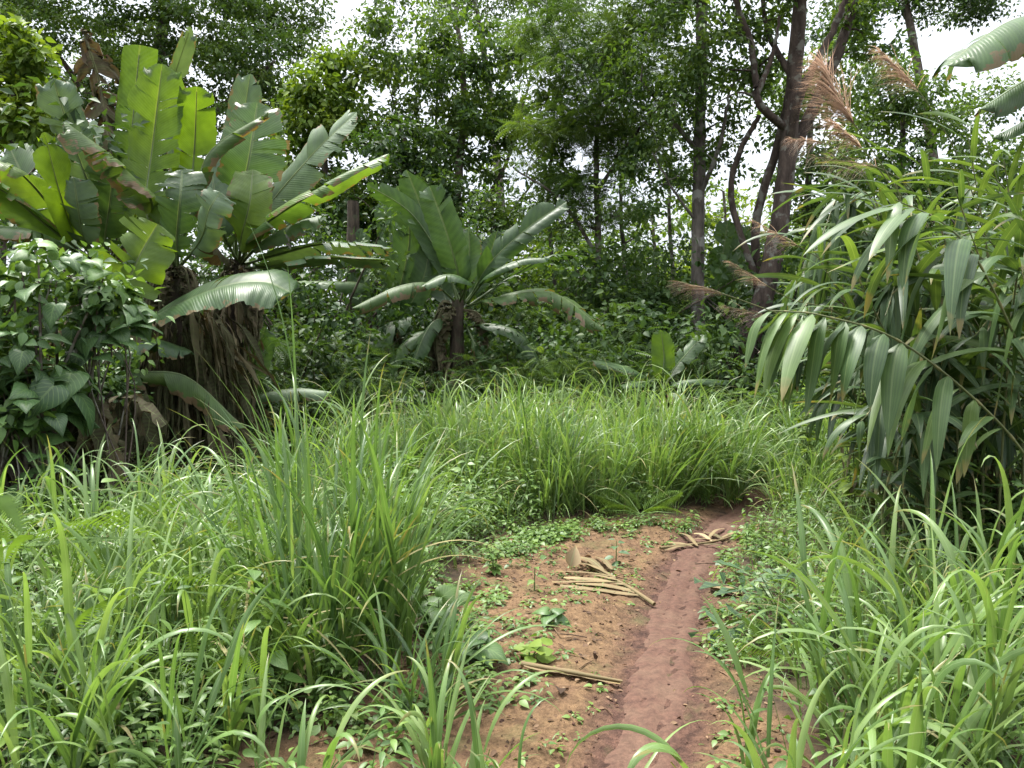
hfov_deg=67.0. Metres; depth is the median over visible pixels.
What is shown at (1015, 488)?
giant cane
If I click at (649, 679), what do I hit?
path
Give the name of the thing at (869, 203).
giant cane
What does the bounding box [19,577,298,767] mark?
grass tussock
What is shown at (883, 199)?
giant cane
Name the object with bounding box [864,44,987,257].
reed plume
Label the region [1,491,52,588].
grass tussock
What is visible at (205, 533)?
grass tussock
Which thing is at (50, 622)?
grass tussock
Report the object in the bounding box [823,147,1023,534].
giant cane
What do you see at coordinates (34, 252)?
shrub
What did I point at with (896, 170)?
giant cane
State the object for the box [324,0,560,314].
tree
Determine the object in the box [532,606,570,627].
broadleaf plant
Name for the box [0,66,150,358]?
shrub
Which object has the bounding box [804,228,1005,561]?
giant cane
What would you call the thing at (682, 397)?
grass tussock
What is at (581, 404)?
grass tussock
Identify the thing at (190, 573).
grass tussock
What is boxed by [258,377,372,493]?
grass tussock
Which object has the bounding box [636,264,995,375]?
shrub
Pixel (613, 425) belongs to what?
grass tussock
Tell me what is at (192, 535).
grass tussock
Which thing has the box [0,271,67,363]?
shrub
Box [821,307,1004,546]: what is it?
giant cane
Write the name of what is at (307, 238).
sapling
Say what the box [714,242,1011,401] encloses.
shrub
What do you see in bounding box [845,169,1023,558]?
giant cane
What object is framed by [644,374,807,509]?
grass tussock
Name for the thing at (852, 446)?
giant cane
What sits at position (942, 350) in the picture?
giant cane
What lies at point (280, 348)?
shrub
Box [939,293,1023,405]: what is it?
giant cane
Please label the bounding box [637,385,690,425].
grass tussock
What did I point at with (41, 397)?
vine covered shrub
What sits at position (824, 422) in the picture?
grass tussock
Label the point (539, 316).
shrub
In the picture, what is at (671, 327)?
shrub
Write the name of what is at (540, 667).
fallen banana leaf
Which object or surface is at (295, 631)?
grass tussock
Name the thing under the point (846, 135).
reed plume
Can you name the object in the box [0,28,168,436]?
banana plant
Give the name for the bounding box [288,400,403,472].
grass tussock
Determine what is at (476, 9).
tree
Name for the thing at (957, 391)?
giant cane
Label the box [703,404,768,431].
grass tussock
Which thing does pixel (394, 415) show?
grass tussock
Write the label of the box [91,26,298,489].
banana plant
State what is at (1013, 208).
giant cane
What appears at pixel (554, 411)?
grass tussock
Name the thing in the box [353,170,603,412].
banana plant
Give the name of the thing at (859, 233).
giant cane
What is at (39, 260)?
shrub
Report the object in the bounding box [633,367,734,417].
grass tussock
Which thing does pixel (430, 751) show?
grass tussock
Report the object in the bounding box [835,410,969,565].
giant cane
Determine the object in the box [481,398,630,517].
grass tussock
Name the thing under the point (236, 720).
grass tussock
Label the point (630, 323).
shrub
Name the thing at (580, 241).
tree
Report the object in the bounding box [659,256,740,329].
shrub
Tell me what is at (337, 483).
grass tussock
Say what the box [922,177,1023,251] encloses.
giant cane
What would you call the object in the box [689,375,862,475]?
shrub
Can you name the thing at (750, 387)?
shrub
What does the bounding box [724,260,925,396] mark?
reed plume
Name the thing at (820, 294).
giant cane
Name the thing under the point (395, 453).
grass tussock
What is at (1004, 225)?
giant cane
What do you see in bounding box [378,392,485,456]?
grass tussock
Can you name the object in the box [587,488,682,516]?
fern
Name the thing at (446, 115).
sapling
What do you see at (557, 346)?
shrub
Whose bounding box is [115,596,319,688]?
fern
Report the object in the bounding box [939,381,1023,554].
giant cane
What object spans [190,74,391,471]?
banana plant
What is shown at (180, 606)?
grass tussock
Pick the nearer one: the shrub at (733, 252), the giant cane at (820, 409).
the giant cane at (820, 409)
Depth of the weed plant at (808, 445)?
8.08 m
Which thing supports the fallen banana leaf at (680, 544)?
on the ground at (576, 696)
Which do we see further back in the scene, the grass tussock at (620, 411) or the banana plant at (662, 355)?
the banana plant at (662, 355)
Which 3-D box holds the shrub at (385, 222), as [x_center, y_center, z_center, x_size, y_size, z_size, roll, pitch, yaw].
[-3.451,-0.871,13.352,6.794,4.542,5.637,0,2,12]
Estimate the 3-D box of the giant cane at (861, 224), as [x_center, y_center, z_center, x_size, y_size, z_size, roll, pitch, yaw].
[2.986,-0.027,5.907,1.748,2.547,1.190,-1,2,-32]
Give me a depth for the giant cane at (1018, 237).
5.10 m
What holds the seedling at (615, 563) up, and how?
on the ground at (576, 696)
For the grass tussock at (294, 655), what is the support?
on the ground at (576, 696)
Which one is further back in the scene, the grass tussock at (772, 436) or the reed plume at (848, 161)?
the grass tussock at (772, 436)
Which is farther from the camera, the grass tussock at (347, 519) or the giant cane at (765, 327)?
the giant cane at (765, 327)
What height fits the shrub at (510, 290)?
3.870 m
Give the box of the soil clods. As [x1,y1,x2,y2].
[238,504,821,767]
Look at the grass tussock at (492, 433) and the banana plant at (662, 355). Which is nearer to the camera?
the grass tussock at (492, 433)
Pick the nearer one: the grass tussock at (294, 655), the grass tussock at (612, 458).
the grass tussock at (294, 655)
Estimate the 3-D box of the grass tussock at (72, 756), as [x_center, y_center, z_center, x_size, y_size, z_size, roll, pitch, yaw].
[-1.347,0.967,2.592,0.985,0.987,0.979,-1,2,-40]
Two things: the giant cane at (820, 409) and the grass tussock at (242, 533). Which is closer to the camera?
the grass tussock at (242, 533)
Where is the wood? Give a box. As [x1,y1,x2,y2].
[0,172,1017,319]
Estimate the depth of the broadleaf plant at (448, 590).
4.20 m
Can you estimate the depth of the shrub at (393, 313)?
11.63 m
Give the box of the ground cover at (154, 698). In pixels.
[0,414,1023,767]
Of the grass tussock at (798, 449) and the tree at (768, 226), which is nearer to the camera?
the grass tussock at (798, 449)
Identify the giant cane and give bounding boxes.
[736,226,919,557]
[745,310,1023,484]
[754,302,901,498]
[755,183,967,547]
[757,312,894,531]
[770,184,907,517]
[774,235,987,580]
[774,282,886,506]
[777,210,969,523]
[778,227,896,530]
[778,263,961,524]
[779,239,892,474]
[786,325,863,397]
[795,245,966,536]
[796,165,944,522]
[796,180,1023,548]
[799,366,914,489]
[801,181,1015,543]
[803,192,995,522]
[804,200,1023,406]
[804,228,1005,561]
[813,130,1005,522]
[818,386,962,557]
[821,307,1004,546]
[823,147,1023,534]
[830,229,965,475]
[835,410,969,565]
[836,350,1021,539]
[836,412,977,563]
[837,252,1020,513]
[843,421,967,560]
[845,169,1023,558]
[846,400,907,505]
[852,303,1023,506]
[866,108,1023,473]
[868,198,964,335]
[882,399,986,555]
[883,138,1023,439]
[888,424,966,521]
[892,255,1023,556]
[909,437,978,510]
[910,231,1021,459]
[912,378,1023,530]
[916,354,994,496]
[919,111,1023,396]
[919,176,1023,449]
[920,269,1023,473]
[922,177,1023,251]
[922,407,1020,523]
[927,278,1004,387]
[931,233,1021,481]
[934,227,1022,489]
[937,270,1003,497]
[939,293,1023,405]
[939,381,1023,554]
[941,187,1022,365]
[947,229,1023,490]
[952,363,1017,483]
[965,316,1022,472]
[970,210,1023,448]
[975,213,1013,478]
[975,390,1023,498]
[977,404,1023,494]
[977,452,1020,487]
[982,268,1022,400]
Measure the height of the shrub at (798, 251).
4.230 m
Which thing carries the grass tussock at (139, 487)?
on the ground at (576, 696)
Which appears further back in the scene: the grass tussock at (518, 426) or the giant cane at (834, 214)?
the grass tussock at (518, 426)
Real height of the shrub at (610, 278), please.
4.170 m
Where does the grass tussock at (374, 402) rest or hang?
on the ground at (576, 696)
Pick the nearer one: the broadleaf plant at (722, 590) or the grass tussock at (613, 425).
the broadleaf plant at (722, 590)
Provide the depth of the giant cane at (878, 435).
4.63 m
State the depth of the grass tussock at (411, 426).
8.77 m
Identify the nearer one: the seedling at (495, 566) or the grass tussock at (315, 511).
the grass tussock at (315, 511)
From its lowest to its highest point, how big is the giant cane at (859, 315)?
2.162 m
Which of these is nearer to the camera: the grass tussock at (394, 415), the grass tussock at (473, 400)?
the grass tussock at (394, 415)
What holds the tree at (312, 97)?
on the ground at (576, 696)
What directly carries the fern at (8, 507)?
on the ground at (576, 696)
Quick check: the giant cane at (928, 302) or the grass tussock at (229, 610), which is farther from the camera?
the giant cane at (928, 302)
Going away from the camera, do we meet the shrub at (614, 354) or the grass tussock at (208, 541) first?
the grass tussock at (208, 541)
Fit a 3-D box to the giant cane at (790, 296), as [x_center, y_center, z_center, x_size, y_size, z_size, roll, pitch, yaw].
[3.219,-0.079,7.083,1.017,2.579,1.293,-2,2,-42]
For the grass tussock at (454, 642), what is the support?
on the ground at (576, 696)
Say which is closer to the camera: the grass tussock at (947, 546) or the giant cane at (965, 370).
the grass tussock at (947, 546)
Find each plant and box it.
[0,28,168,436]
[3,420,79,531]
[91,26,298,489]
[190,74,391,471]
[298,186,437,402]
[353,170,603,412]
[410,583,475,637]
[438,629,508,668]
[513,637,556,663]
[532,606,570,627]
[592,330,728,415]
[641,220,786,342]
[688,560,856,652]
[793,387,817,482]
[820,317,870,534]
[932,16,1023,143]
[973,428,1021,542]
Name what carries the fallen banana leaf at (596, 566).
on the ground at (576, 696)
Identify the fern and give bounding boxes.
[0,488,249,573]
[65,534,278,644]
[85,492,285,557]
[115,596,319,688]
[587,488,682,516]
[710,615,845,668]
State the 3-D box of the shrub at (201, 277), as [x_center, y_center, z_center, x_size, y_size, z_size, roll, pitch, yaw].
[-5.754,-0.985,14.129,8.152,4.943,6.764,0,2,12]
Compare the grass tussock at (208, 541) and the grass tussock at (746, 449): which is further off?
the grass tussock at (746, 449)
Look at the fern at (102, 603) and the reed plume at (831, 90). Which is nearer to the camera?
the fern at (102, 603)
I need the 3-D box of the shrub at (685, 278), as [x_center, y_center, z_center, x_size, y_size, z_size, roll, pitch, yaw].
[2.546,-0.818,15.534,8.068,4.238,4.798,1,2,29]
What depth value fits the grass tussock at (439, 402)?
10.88 m
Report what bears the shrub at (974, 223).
on the ground at (576, 696)
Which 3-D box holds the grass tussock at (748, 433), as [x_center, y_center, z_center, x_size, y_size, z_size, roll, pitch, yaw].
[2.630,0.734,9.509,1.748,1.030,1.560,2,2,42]
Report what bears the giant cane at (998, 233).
on the ground at (576, 696)
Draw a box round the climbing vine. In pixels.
[49,333,165,422]
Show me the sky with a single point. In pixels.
(934, 49)
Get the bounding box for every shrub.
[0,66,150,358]
[0,168,197,355]
[0,199,399,415]
[0,232,174,525]
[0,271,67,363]
[1,220,197,339]
[3,220,342,373]
[140,203,506,369]
[180,219,521,368]
[194,200,518,446]
[194,266,449,438]
[198,320,476,463]
[207,293,483,456]
[244,363,392,469]
[277,244,630,407]
[317,245,646,402]
[319,300,505,424]
[370,273,579,376]
[379,304,722,412]
[396,306,668,405]
[415,256,805,406]
[425,224,614,319]
[426,329,703,415]
[433,332,738,417]
[455,234,805,411]
[457,227,792,324]
[463,268,795,416]
[464,243,627,315]
[468,236,781,399]
[472,244,679,306]
[472,310,679,413]
[512,314,716,407]
[524,226,802,379]
[540,337,712,412]
[570,311,832,417]
[612,305,773,394]
[616,252,841,335]
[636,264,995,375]
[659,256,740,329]
[687,372,852,422]
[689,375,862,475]
[705,184,1023,321]
[708,378,916,496]
[710,356,1023,476]
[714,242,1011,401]
[729,307,1020,434]
[739,210,1022,402]
[760,185,1023,372]
[807,143,1021,415]
[873,126,1023,375]
[921,204,1023,406]
[932,209,1021,376]
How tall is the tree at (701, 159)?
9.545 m
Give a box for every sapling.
[253,201,349,340]
[404,22,488,167]
[459,180,533,318]
[515,60,593,289]
[586,101,674,280]
[645,83,723,302]
[799,137,878,281]
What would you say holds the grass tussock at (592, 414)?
on the ground at (576, 696)
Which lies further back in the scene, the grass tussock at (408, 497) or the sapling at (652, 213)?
the sapling at (652, 213)
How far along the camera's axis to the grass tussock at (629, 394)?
9.93 m
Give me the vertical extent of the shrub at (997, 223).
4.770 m
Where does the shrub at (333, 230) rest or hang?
on the ground at (576, 696)
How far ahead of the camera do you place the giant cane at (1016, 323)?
4.59 m
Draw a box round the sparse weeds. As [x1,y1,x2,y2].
[249,500,837,767]
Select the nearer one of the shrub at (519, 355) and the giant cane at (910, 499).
the giant cane at (910, 499)
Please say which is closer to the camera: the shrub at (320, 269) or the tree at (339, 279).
the shrub at (320, 269)
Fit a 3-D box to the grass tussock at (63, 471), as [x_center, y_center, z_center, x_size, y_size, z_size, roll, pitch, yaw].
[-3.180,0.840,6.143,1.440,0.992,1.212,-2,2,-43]
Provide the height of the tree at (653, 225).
5.695 m
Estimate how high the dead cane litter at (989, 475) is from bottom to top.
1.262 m
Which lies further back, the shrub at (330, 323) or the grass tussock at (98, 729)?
the shrub at (330, 323)
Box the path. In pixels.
[604,488,788,767]
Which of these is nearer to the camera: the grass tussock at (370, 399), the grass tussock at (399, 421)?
the grass tussock at (399, 421)
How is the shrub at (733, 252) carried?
on the ground at (576, 696)
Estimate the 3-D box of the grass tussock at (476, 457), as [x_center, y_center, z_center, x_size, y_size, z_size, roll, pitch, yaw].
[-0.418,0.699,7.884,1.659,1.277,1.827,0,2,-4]
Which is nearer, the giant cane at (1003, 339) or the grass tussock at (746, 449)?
the giant cane at (1003, 339)
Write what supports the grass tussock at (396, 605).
on the ground at (576, 696)
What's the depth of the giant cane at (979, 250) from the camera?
6.83 m
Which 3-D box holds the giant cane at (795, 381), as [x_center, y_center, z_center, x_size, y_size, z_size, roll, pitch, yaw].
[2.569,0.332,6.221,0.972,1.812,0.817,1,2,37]
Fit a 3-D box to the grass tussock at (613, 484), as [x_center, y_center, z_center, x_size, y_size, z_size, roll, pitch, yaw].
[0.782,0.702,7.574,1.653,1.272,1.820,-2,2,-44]
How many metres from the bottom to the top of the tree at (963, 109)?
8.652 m
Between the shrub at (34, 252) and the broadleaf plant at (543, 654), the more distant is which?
the shrub at (34, 252)
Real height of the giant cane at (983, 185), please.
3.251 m
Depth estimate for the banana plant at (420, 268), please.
12.86 m
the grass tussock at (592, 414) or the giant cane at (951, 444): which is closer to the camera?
the giant cane at (951, 444)
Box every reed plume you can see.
[668,281,956,445]
[719,305,830,345]
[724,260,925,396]
[748,219,952,368]
[779,137,957,332]
[790,39,980,328]
[806,152,976,335]
[814,117,978,328]
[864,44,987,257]
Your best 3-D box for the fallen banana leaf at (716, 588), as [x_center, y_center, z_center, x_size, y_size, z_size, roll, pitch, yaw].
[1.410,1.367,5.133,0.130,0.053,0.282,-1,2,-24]
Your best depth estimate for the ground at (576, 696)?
3.73 m
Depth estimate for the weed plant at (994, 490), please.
5.90 m
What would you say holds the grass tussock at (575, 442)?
on the ground at (576, 696)
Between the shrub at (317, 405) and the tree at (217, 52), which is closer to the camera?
the shrub at (317, 405)
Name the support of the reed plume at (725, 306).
attached to the giant cane at (968, 482)
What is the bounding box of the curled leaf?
[565,546,580,566]
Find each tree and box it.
[0,0,340,190]
[0,12,65,263]
[257,41,390,317]
[306,107,509,329]
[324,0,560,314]
[328,249,385,301]
[338,0,644,211]
[428,205,539,320]
[473,192,649,316]
[488,0,721,287]
[557,0,788,378]
[587,209,745,317]
[623,0,920,416]
[660,177,792,319]
[732,199,847,317]
[740,33,894,263]
[804,0,1023,243]
[813,40,1023,245]
[920,131,1023,257]
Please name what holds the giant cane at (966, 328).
on the ground at (576, 696)
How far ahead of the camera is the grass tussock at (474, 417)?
9.07 m
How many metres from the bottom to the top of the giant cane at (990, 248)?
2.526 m
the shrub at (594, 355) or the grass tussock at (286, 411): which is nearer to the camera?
the grass tussock at (286, 411)
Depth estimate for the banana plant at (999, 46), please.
4.53 m
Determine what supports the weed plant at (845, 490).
on the ground at (576, 696)
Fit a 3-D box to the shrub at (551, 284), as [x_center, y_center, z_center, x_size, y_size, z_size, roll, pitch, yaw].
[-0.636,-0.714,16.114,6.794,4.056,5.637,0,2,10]
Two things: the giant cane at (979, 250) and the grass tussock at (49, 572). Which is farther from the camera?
the giant cane at (979, 250)
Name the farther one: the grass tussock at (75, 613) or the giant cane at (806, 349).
the giant cane at (806, 349)
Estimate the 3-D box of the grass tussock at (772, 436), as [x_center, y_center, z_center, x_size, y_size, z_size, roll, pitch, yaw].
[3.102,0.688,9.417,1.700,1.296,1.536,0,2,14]
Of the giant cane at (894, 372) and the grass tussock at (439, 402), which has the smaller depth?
the giant cane at (894, 372)
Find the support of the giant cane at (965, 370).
on the ground at (576, 696)
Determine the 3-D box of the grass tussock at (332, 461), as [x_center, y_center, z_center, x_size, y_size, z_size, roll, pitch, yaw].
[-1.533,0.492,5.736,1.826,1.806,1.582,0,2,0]
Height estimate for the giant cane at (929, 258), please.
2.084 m
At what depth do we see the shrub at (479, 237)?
14.07 m
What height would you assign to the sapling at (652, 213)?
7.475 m
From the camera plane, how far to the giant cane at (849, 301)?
5.50 m
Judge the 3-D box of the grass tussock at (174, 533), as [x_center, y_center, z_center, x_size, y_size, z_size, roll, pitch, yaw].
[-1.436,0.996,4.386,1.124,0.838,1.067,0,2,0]
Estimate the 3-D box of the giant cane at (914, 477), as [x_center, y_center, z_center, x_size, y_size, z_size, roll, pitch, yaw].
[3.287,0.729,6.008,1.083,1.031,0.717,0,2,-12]
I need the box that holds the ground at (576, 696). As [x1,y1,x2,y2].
[0,456,1023,767]
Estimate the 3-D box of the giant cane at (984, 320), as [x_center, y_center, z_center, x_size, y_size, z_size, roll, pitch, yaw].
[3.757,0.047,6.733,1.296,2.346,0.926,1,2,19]
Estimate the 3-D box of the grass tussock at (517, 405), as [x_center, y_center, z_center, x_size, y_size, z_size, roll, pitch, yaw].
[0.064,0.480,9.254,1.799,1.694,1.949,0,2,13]
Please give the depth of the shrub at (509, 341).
12.43 m
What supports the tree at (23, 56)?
on the ground at (576, 696)
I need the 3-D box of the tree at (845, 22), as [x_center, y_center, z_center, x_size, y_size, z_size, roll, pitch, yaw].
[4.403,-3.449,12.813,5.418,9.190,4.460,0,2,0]
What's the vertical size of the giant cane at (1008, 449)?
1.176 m
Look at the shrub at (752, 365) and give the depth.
11.96 m
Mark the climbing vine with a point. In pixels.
(114, 383)
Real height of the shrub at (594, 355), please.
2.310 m
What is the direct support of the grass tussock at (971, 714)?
on the ground at (576, 696)
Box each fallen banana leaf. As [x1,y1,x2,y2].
[520,661,622,683]
[553,557,655,605]
[659,528,732,549]
[710,586,738,593]
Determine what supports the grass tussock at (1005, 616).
on the ground at (576, 696)
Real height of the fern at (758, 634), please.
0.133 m
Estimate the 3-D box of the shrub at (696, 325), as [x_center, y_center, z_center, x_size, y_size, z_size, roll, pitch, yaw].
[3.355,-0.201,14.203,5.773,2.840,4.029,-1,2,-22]
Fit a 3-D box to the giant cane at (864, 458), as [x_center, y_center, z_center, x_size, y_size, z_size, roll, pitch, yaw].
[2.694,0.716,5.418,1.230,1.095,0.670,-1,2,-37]
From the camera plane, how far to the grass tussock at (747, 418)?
10.33 m
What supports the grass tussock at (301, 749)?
on the ground at (576, 696)
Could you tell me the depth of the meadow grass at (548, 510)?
6.00 m
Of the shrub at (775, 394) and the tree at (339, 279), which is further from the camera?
the tree at (339, 279)
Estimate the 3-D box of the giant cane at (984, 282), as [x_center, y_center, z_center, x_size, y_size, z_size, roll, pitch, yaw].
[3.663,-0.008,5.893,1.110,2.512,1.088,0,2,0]
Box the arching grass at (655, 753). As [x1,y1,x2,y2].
[644,720,719,767]
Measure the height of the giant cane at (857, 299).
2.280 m
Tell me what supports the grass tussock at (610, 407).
on the ground at (576, 696)
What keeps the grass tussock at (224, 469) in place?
on the ground at (576, 696)
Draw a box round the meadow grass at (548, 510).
[0,434,1023,767]
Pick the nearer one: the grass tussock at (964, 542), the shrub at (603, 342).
the grass tussock at (964, 542)
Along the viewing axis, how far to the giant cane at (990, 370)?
5.95 m
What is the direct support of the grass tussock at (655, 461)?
on the ground at (576, 696)
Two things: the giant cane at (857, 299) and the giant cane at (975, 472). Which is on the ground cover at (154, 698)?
the giant cane at (975, 472)
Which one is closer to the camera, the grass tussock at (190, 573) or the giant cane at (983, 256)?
the grass tussock at (190, 573)
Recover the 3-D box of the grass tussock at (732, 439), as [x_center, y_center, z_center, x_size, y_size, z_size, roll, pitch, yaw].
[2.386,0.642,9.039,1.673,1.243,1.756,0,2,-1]
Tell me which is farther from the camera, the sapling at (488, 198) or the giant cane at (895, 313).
the sapling at (488, 198)
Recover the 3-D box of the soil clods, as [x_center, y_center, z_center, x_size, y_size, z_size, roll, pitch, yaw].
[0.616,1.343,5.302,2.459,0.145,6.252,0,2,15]
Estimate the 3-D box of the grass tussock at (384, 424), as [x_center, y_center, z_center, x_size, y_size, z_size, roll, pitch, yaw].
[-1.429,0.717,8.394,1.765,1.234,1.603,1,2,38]
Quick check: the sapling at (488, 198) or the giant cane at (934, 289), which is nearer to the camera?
the giant cane at (934, 289)
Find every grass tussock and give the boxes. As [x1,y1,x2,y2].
[0,446,88,573]
[0,452,217,763]
[0,494,249,705]
[0,517,201,719]
[0,518,149,647]
[0,527,206,767]
[0,533,234,767]
[0,557,142,709]
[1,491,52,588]
[2,430,230,590]
[3,478,58,565]
[6,424,193,536]
[13,505,242,640]
[17,500,345,720]
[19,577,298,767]
[30,489,186,649]
[39,419,227,544]
[76,540,278,676]
[82,446,346,665]
[93,447,342,583]
[97,492,315,687]
[98,466,190,560]
[98,508,256,628]
[99,498,217,565]
[120,463,267,579]
[123,571,359,767]
[124,363,523,700]
[139,426,364,554]
[151,501,322,598]
[167,471,336,601]
[167,506,408,718]
[168,469,304,527]
[175,332,421,541]
[198,505,402,708]
[199,505,346,560]
[203,224,344,487]
[208,654,405,767]
[227,499,349,619]
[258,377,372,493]
[258,466,406,560]
[283,382,469,493]
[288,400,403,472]
[293,567,565,767]
[299,399,431,479]
[313,431,504,558]
[313,439,375,540]
[315,365,427,436]
[323,423,445,492]
[343,369,407,423]
[347,392,437,450]
[357,622,568,767]
[368,373,517,486]
[374,379,500,438]
[374,382,473,437]
[374,404,479,475]
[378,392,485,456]
[396,388,485,422]
[397,392,541,502]
[410,381,564,449]
[422,407,511,478]
[424,373,560,432]
[429,401,552,483]
[445,365,601,504]
[445,697,547,767]
[449,361,580,452]
[455,365,629,517]
[481,366,636,431]
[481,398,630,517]
[482,368,629,482]
[510,395,656,516]
[518,363,662,419]
[538,392,632,441]
[542,374,658,431]
[551,367,695,457]
[560,373,755,508]
[565,409,638,458]
[566,379,645,434]
[567,591,1007,767]
[579,417,655,506]
[580,411,707,507]
[583,357,733,438]
[623,364,766,499]
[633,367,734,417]
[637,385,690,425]
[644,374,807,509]
[648,376,803,493]
[665,386,797,481]
[672,414,782,480]
[689,384,791,438]
[700,396,758,429]
[702,392,823,487]
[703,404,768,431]
[716,517,1023,767]
[721,462,1023,758]
[729,436,852,514]
[733,402,867,498]
[736,487,1021,660]
[736,494,1023,767]
[744,428,867,500]
[747,377,896,496]
[781,422,1023,711]
[781,435,1023,718]
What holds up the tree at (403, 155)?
on the ground at (576, 696)
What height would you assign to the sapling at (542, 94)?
7.862 m
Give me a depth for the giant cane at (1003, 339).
6.03 m
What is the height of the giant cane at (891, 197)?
2.682 m
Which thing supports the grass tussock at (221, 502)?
on the ground at (576, 696)
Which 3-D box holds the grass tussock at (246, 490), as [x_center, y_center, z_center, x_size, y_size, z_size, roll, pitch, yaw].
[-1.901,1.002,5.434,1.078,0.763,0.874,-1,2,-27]
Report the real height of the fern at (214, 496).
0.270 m
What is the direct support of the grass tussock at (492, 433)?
on the ground at (576, 696)
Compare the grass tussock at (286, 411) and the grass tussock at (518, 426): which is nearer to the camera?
the grass tussock at (286, 411)
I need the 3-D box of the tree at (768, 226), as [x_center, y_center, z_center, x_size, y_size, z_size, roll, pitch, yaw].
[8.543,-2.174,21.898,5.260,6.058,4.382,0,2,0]
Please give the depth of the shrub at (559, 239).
14.57 m
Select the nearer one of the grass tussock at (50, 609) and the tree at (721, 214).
the grass tussock at (50, 609)
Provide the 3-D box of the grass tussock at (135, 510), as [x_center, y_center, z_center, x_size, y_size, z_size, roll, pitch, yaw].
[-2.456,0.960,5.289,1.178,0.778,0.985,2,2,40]
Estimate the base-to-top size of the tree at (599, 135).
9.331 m
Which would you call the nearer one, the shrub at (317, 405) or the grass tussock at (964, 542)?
the grass tussock at (964, 542)
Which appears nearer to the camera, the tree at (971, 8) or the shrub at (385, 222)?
the shrub at (385, 222)
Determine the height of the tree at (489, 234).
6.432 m
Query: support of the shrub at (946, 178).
on the ground at (576, 696)
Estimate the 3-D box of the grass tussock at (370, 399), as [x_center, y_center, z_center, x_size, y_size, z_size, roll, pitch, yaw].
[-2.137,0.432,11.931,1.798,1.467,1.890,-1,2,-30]
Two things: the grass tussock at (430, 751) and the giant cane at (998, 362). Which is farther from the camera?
the giant cane at (998, 362)
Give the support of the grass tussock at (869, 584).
on the ground at (576, 696)
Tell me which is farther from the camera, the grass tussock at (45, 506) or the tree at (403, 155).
the tree at (403, 155)
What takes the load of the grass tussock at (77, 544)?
on the ground at (576, 696)
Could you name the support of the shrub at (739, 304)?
on the ground at (576, 696)
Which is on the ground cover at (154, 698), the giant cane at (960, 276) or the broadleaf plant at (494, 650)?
the giant cane at (960, 276)
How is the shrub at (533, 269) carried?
on the ground at (576, 696)
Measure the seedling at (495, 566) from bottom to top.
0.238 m
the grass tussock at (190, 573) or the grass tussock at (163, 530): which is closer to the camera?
the grass tussock at (190, 573)
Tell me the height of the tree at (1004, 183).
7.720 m
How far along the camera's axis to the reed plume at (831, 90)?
5.12 m
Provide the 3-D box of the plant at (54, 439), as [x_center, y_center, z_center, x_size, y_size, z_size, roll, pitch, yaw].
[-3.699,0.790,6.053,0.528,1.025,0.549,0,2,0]
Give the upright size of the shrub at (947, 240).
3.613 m
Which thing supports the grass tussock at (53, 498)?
on the ground at (576, 696)
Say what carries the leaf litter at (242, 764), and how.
on the ground at (576, 696)
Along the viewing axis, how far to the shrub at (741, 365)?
10.79 m
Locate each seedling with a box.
[480,543,504,575]
[525,567,547,591]
[602,538,628,566]
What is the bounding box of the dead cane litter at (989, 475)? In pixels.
[816,437,1021,552]
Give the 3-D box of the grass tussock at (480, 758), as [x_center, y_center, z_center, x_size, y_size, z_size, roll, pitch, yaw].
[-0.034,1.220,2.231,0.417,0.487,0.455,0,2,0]
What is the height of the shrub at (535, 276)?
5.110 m
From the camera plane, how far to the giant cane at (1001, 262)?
5.38 m
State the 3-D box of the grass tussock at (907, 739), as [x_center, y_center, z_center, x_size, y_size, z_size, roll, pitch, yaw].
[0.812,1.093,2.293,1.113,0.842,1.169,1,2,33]
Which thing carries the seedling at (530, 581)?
on the ground at (576, 696)
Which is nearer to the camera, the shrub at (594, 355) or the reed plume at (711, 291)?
the reed plume at (711, 291)
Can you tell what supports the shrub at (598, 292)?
on the ground at (576, 696)
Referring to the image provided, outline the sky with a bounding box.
[0,0,1023,328]
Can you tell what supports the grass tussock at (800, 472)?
on the ground at (576, 696)
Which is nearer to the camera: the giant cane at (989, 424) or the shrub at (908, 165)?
the giant cane at (989, 424)
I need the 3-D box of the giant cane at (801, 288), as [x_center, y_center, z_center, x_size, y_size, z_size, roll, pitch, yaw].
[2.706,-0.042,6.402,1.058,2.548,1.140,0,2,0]
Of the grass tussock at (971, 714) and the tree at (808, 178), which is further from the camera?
the tree at (808, 178)
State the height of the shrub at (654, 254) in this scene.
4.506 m
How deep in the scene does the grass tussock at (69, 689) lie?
2.80 m
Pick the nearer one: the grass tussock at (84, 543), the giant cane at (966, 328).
the grass tussock at (84, 543)
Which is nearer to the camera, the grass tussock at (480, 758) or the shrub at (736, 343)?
the grass tussock at (480, 758)
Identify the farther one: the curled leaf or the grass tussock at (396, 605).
the curled leaf
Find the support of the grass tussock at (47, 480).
on the ground at (576, 696)
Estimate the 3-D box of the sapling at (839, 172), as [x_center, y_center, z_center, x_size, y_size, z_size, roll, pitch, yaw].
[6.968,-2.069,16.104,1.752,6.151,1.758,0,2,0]
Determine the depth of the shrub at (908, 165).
12.33 m
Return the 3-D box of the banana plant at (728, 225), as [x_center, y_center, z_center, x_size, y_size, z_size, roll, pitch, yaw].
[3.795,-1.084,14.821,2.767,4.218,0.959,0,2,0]
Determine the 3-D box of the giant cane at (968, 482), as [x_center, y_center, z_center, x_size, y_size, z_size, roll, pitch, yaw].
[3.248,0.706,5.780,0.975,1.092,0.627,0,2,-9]
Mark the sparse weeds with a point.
(532, 536)
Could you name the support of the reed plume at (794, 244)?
attached to the giant cane at (849, 301)
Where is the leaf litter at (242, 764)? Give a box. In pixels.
[210,504,816,767]
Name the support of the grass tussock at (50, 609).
on the ground at (576, 696)
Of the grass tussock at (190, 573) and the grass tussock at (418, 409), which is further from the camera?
the grass tussock at (418, 409)
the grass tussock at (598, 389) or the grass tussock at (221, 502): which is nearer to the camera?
the grass tussock at (221, 502)
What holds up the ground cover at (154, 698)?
on the ground at (576, 696)

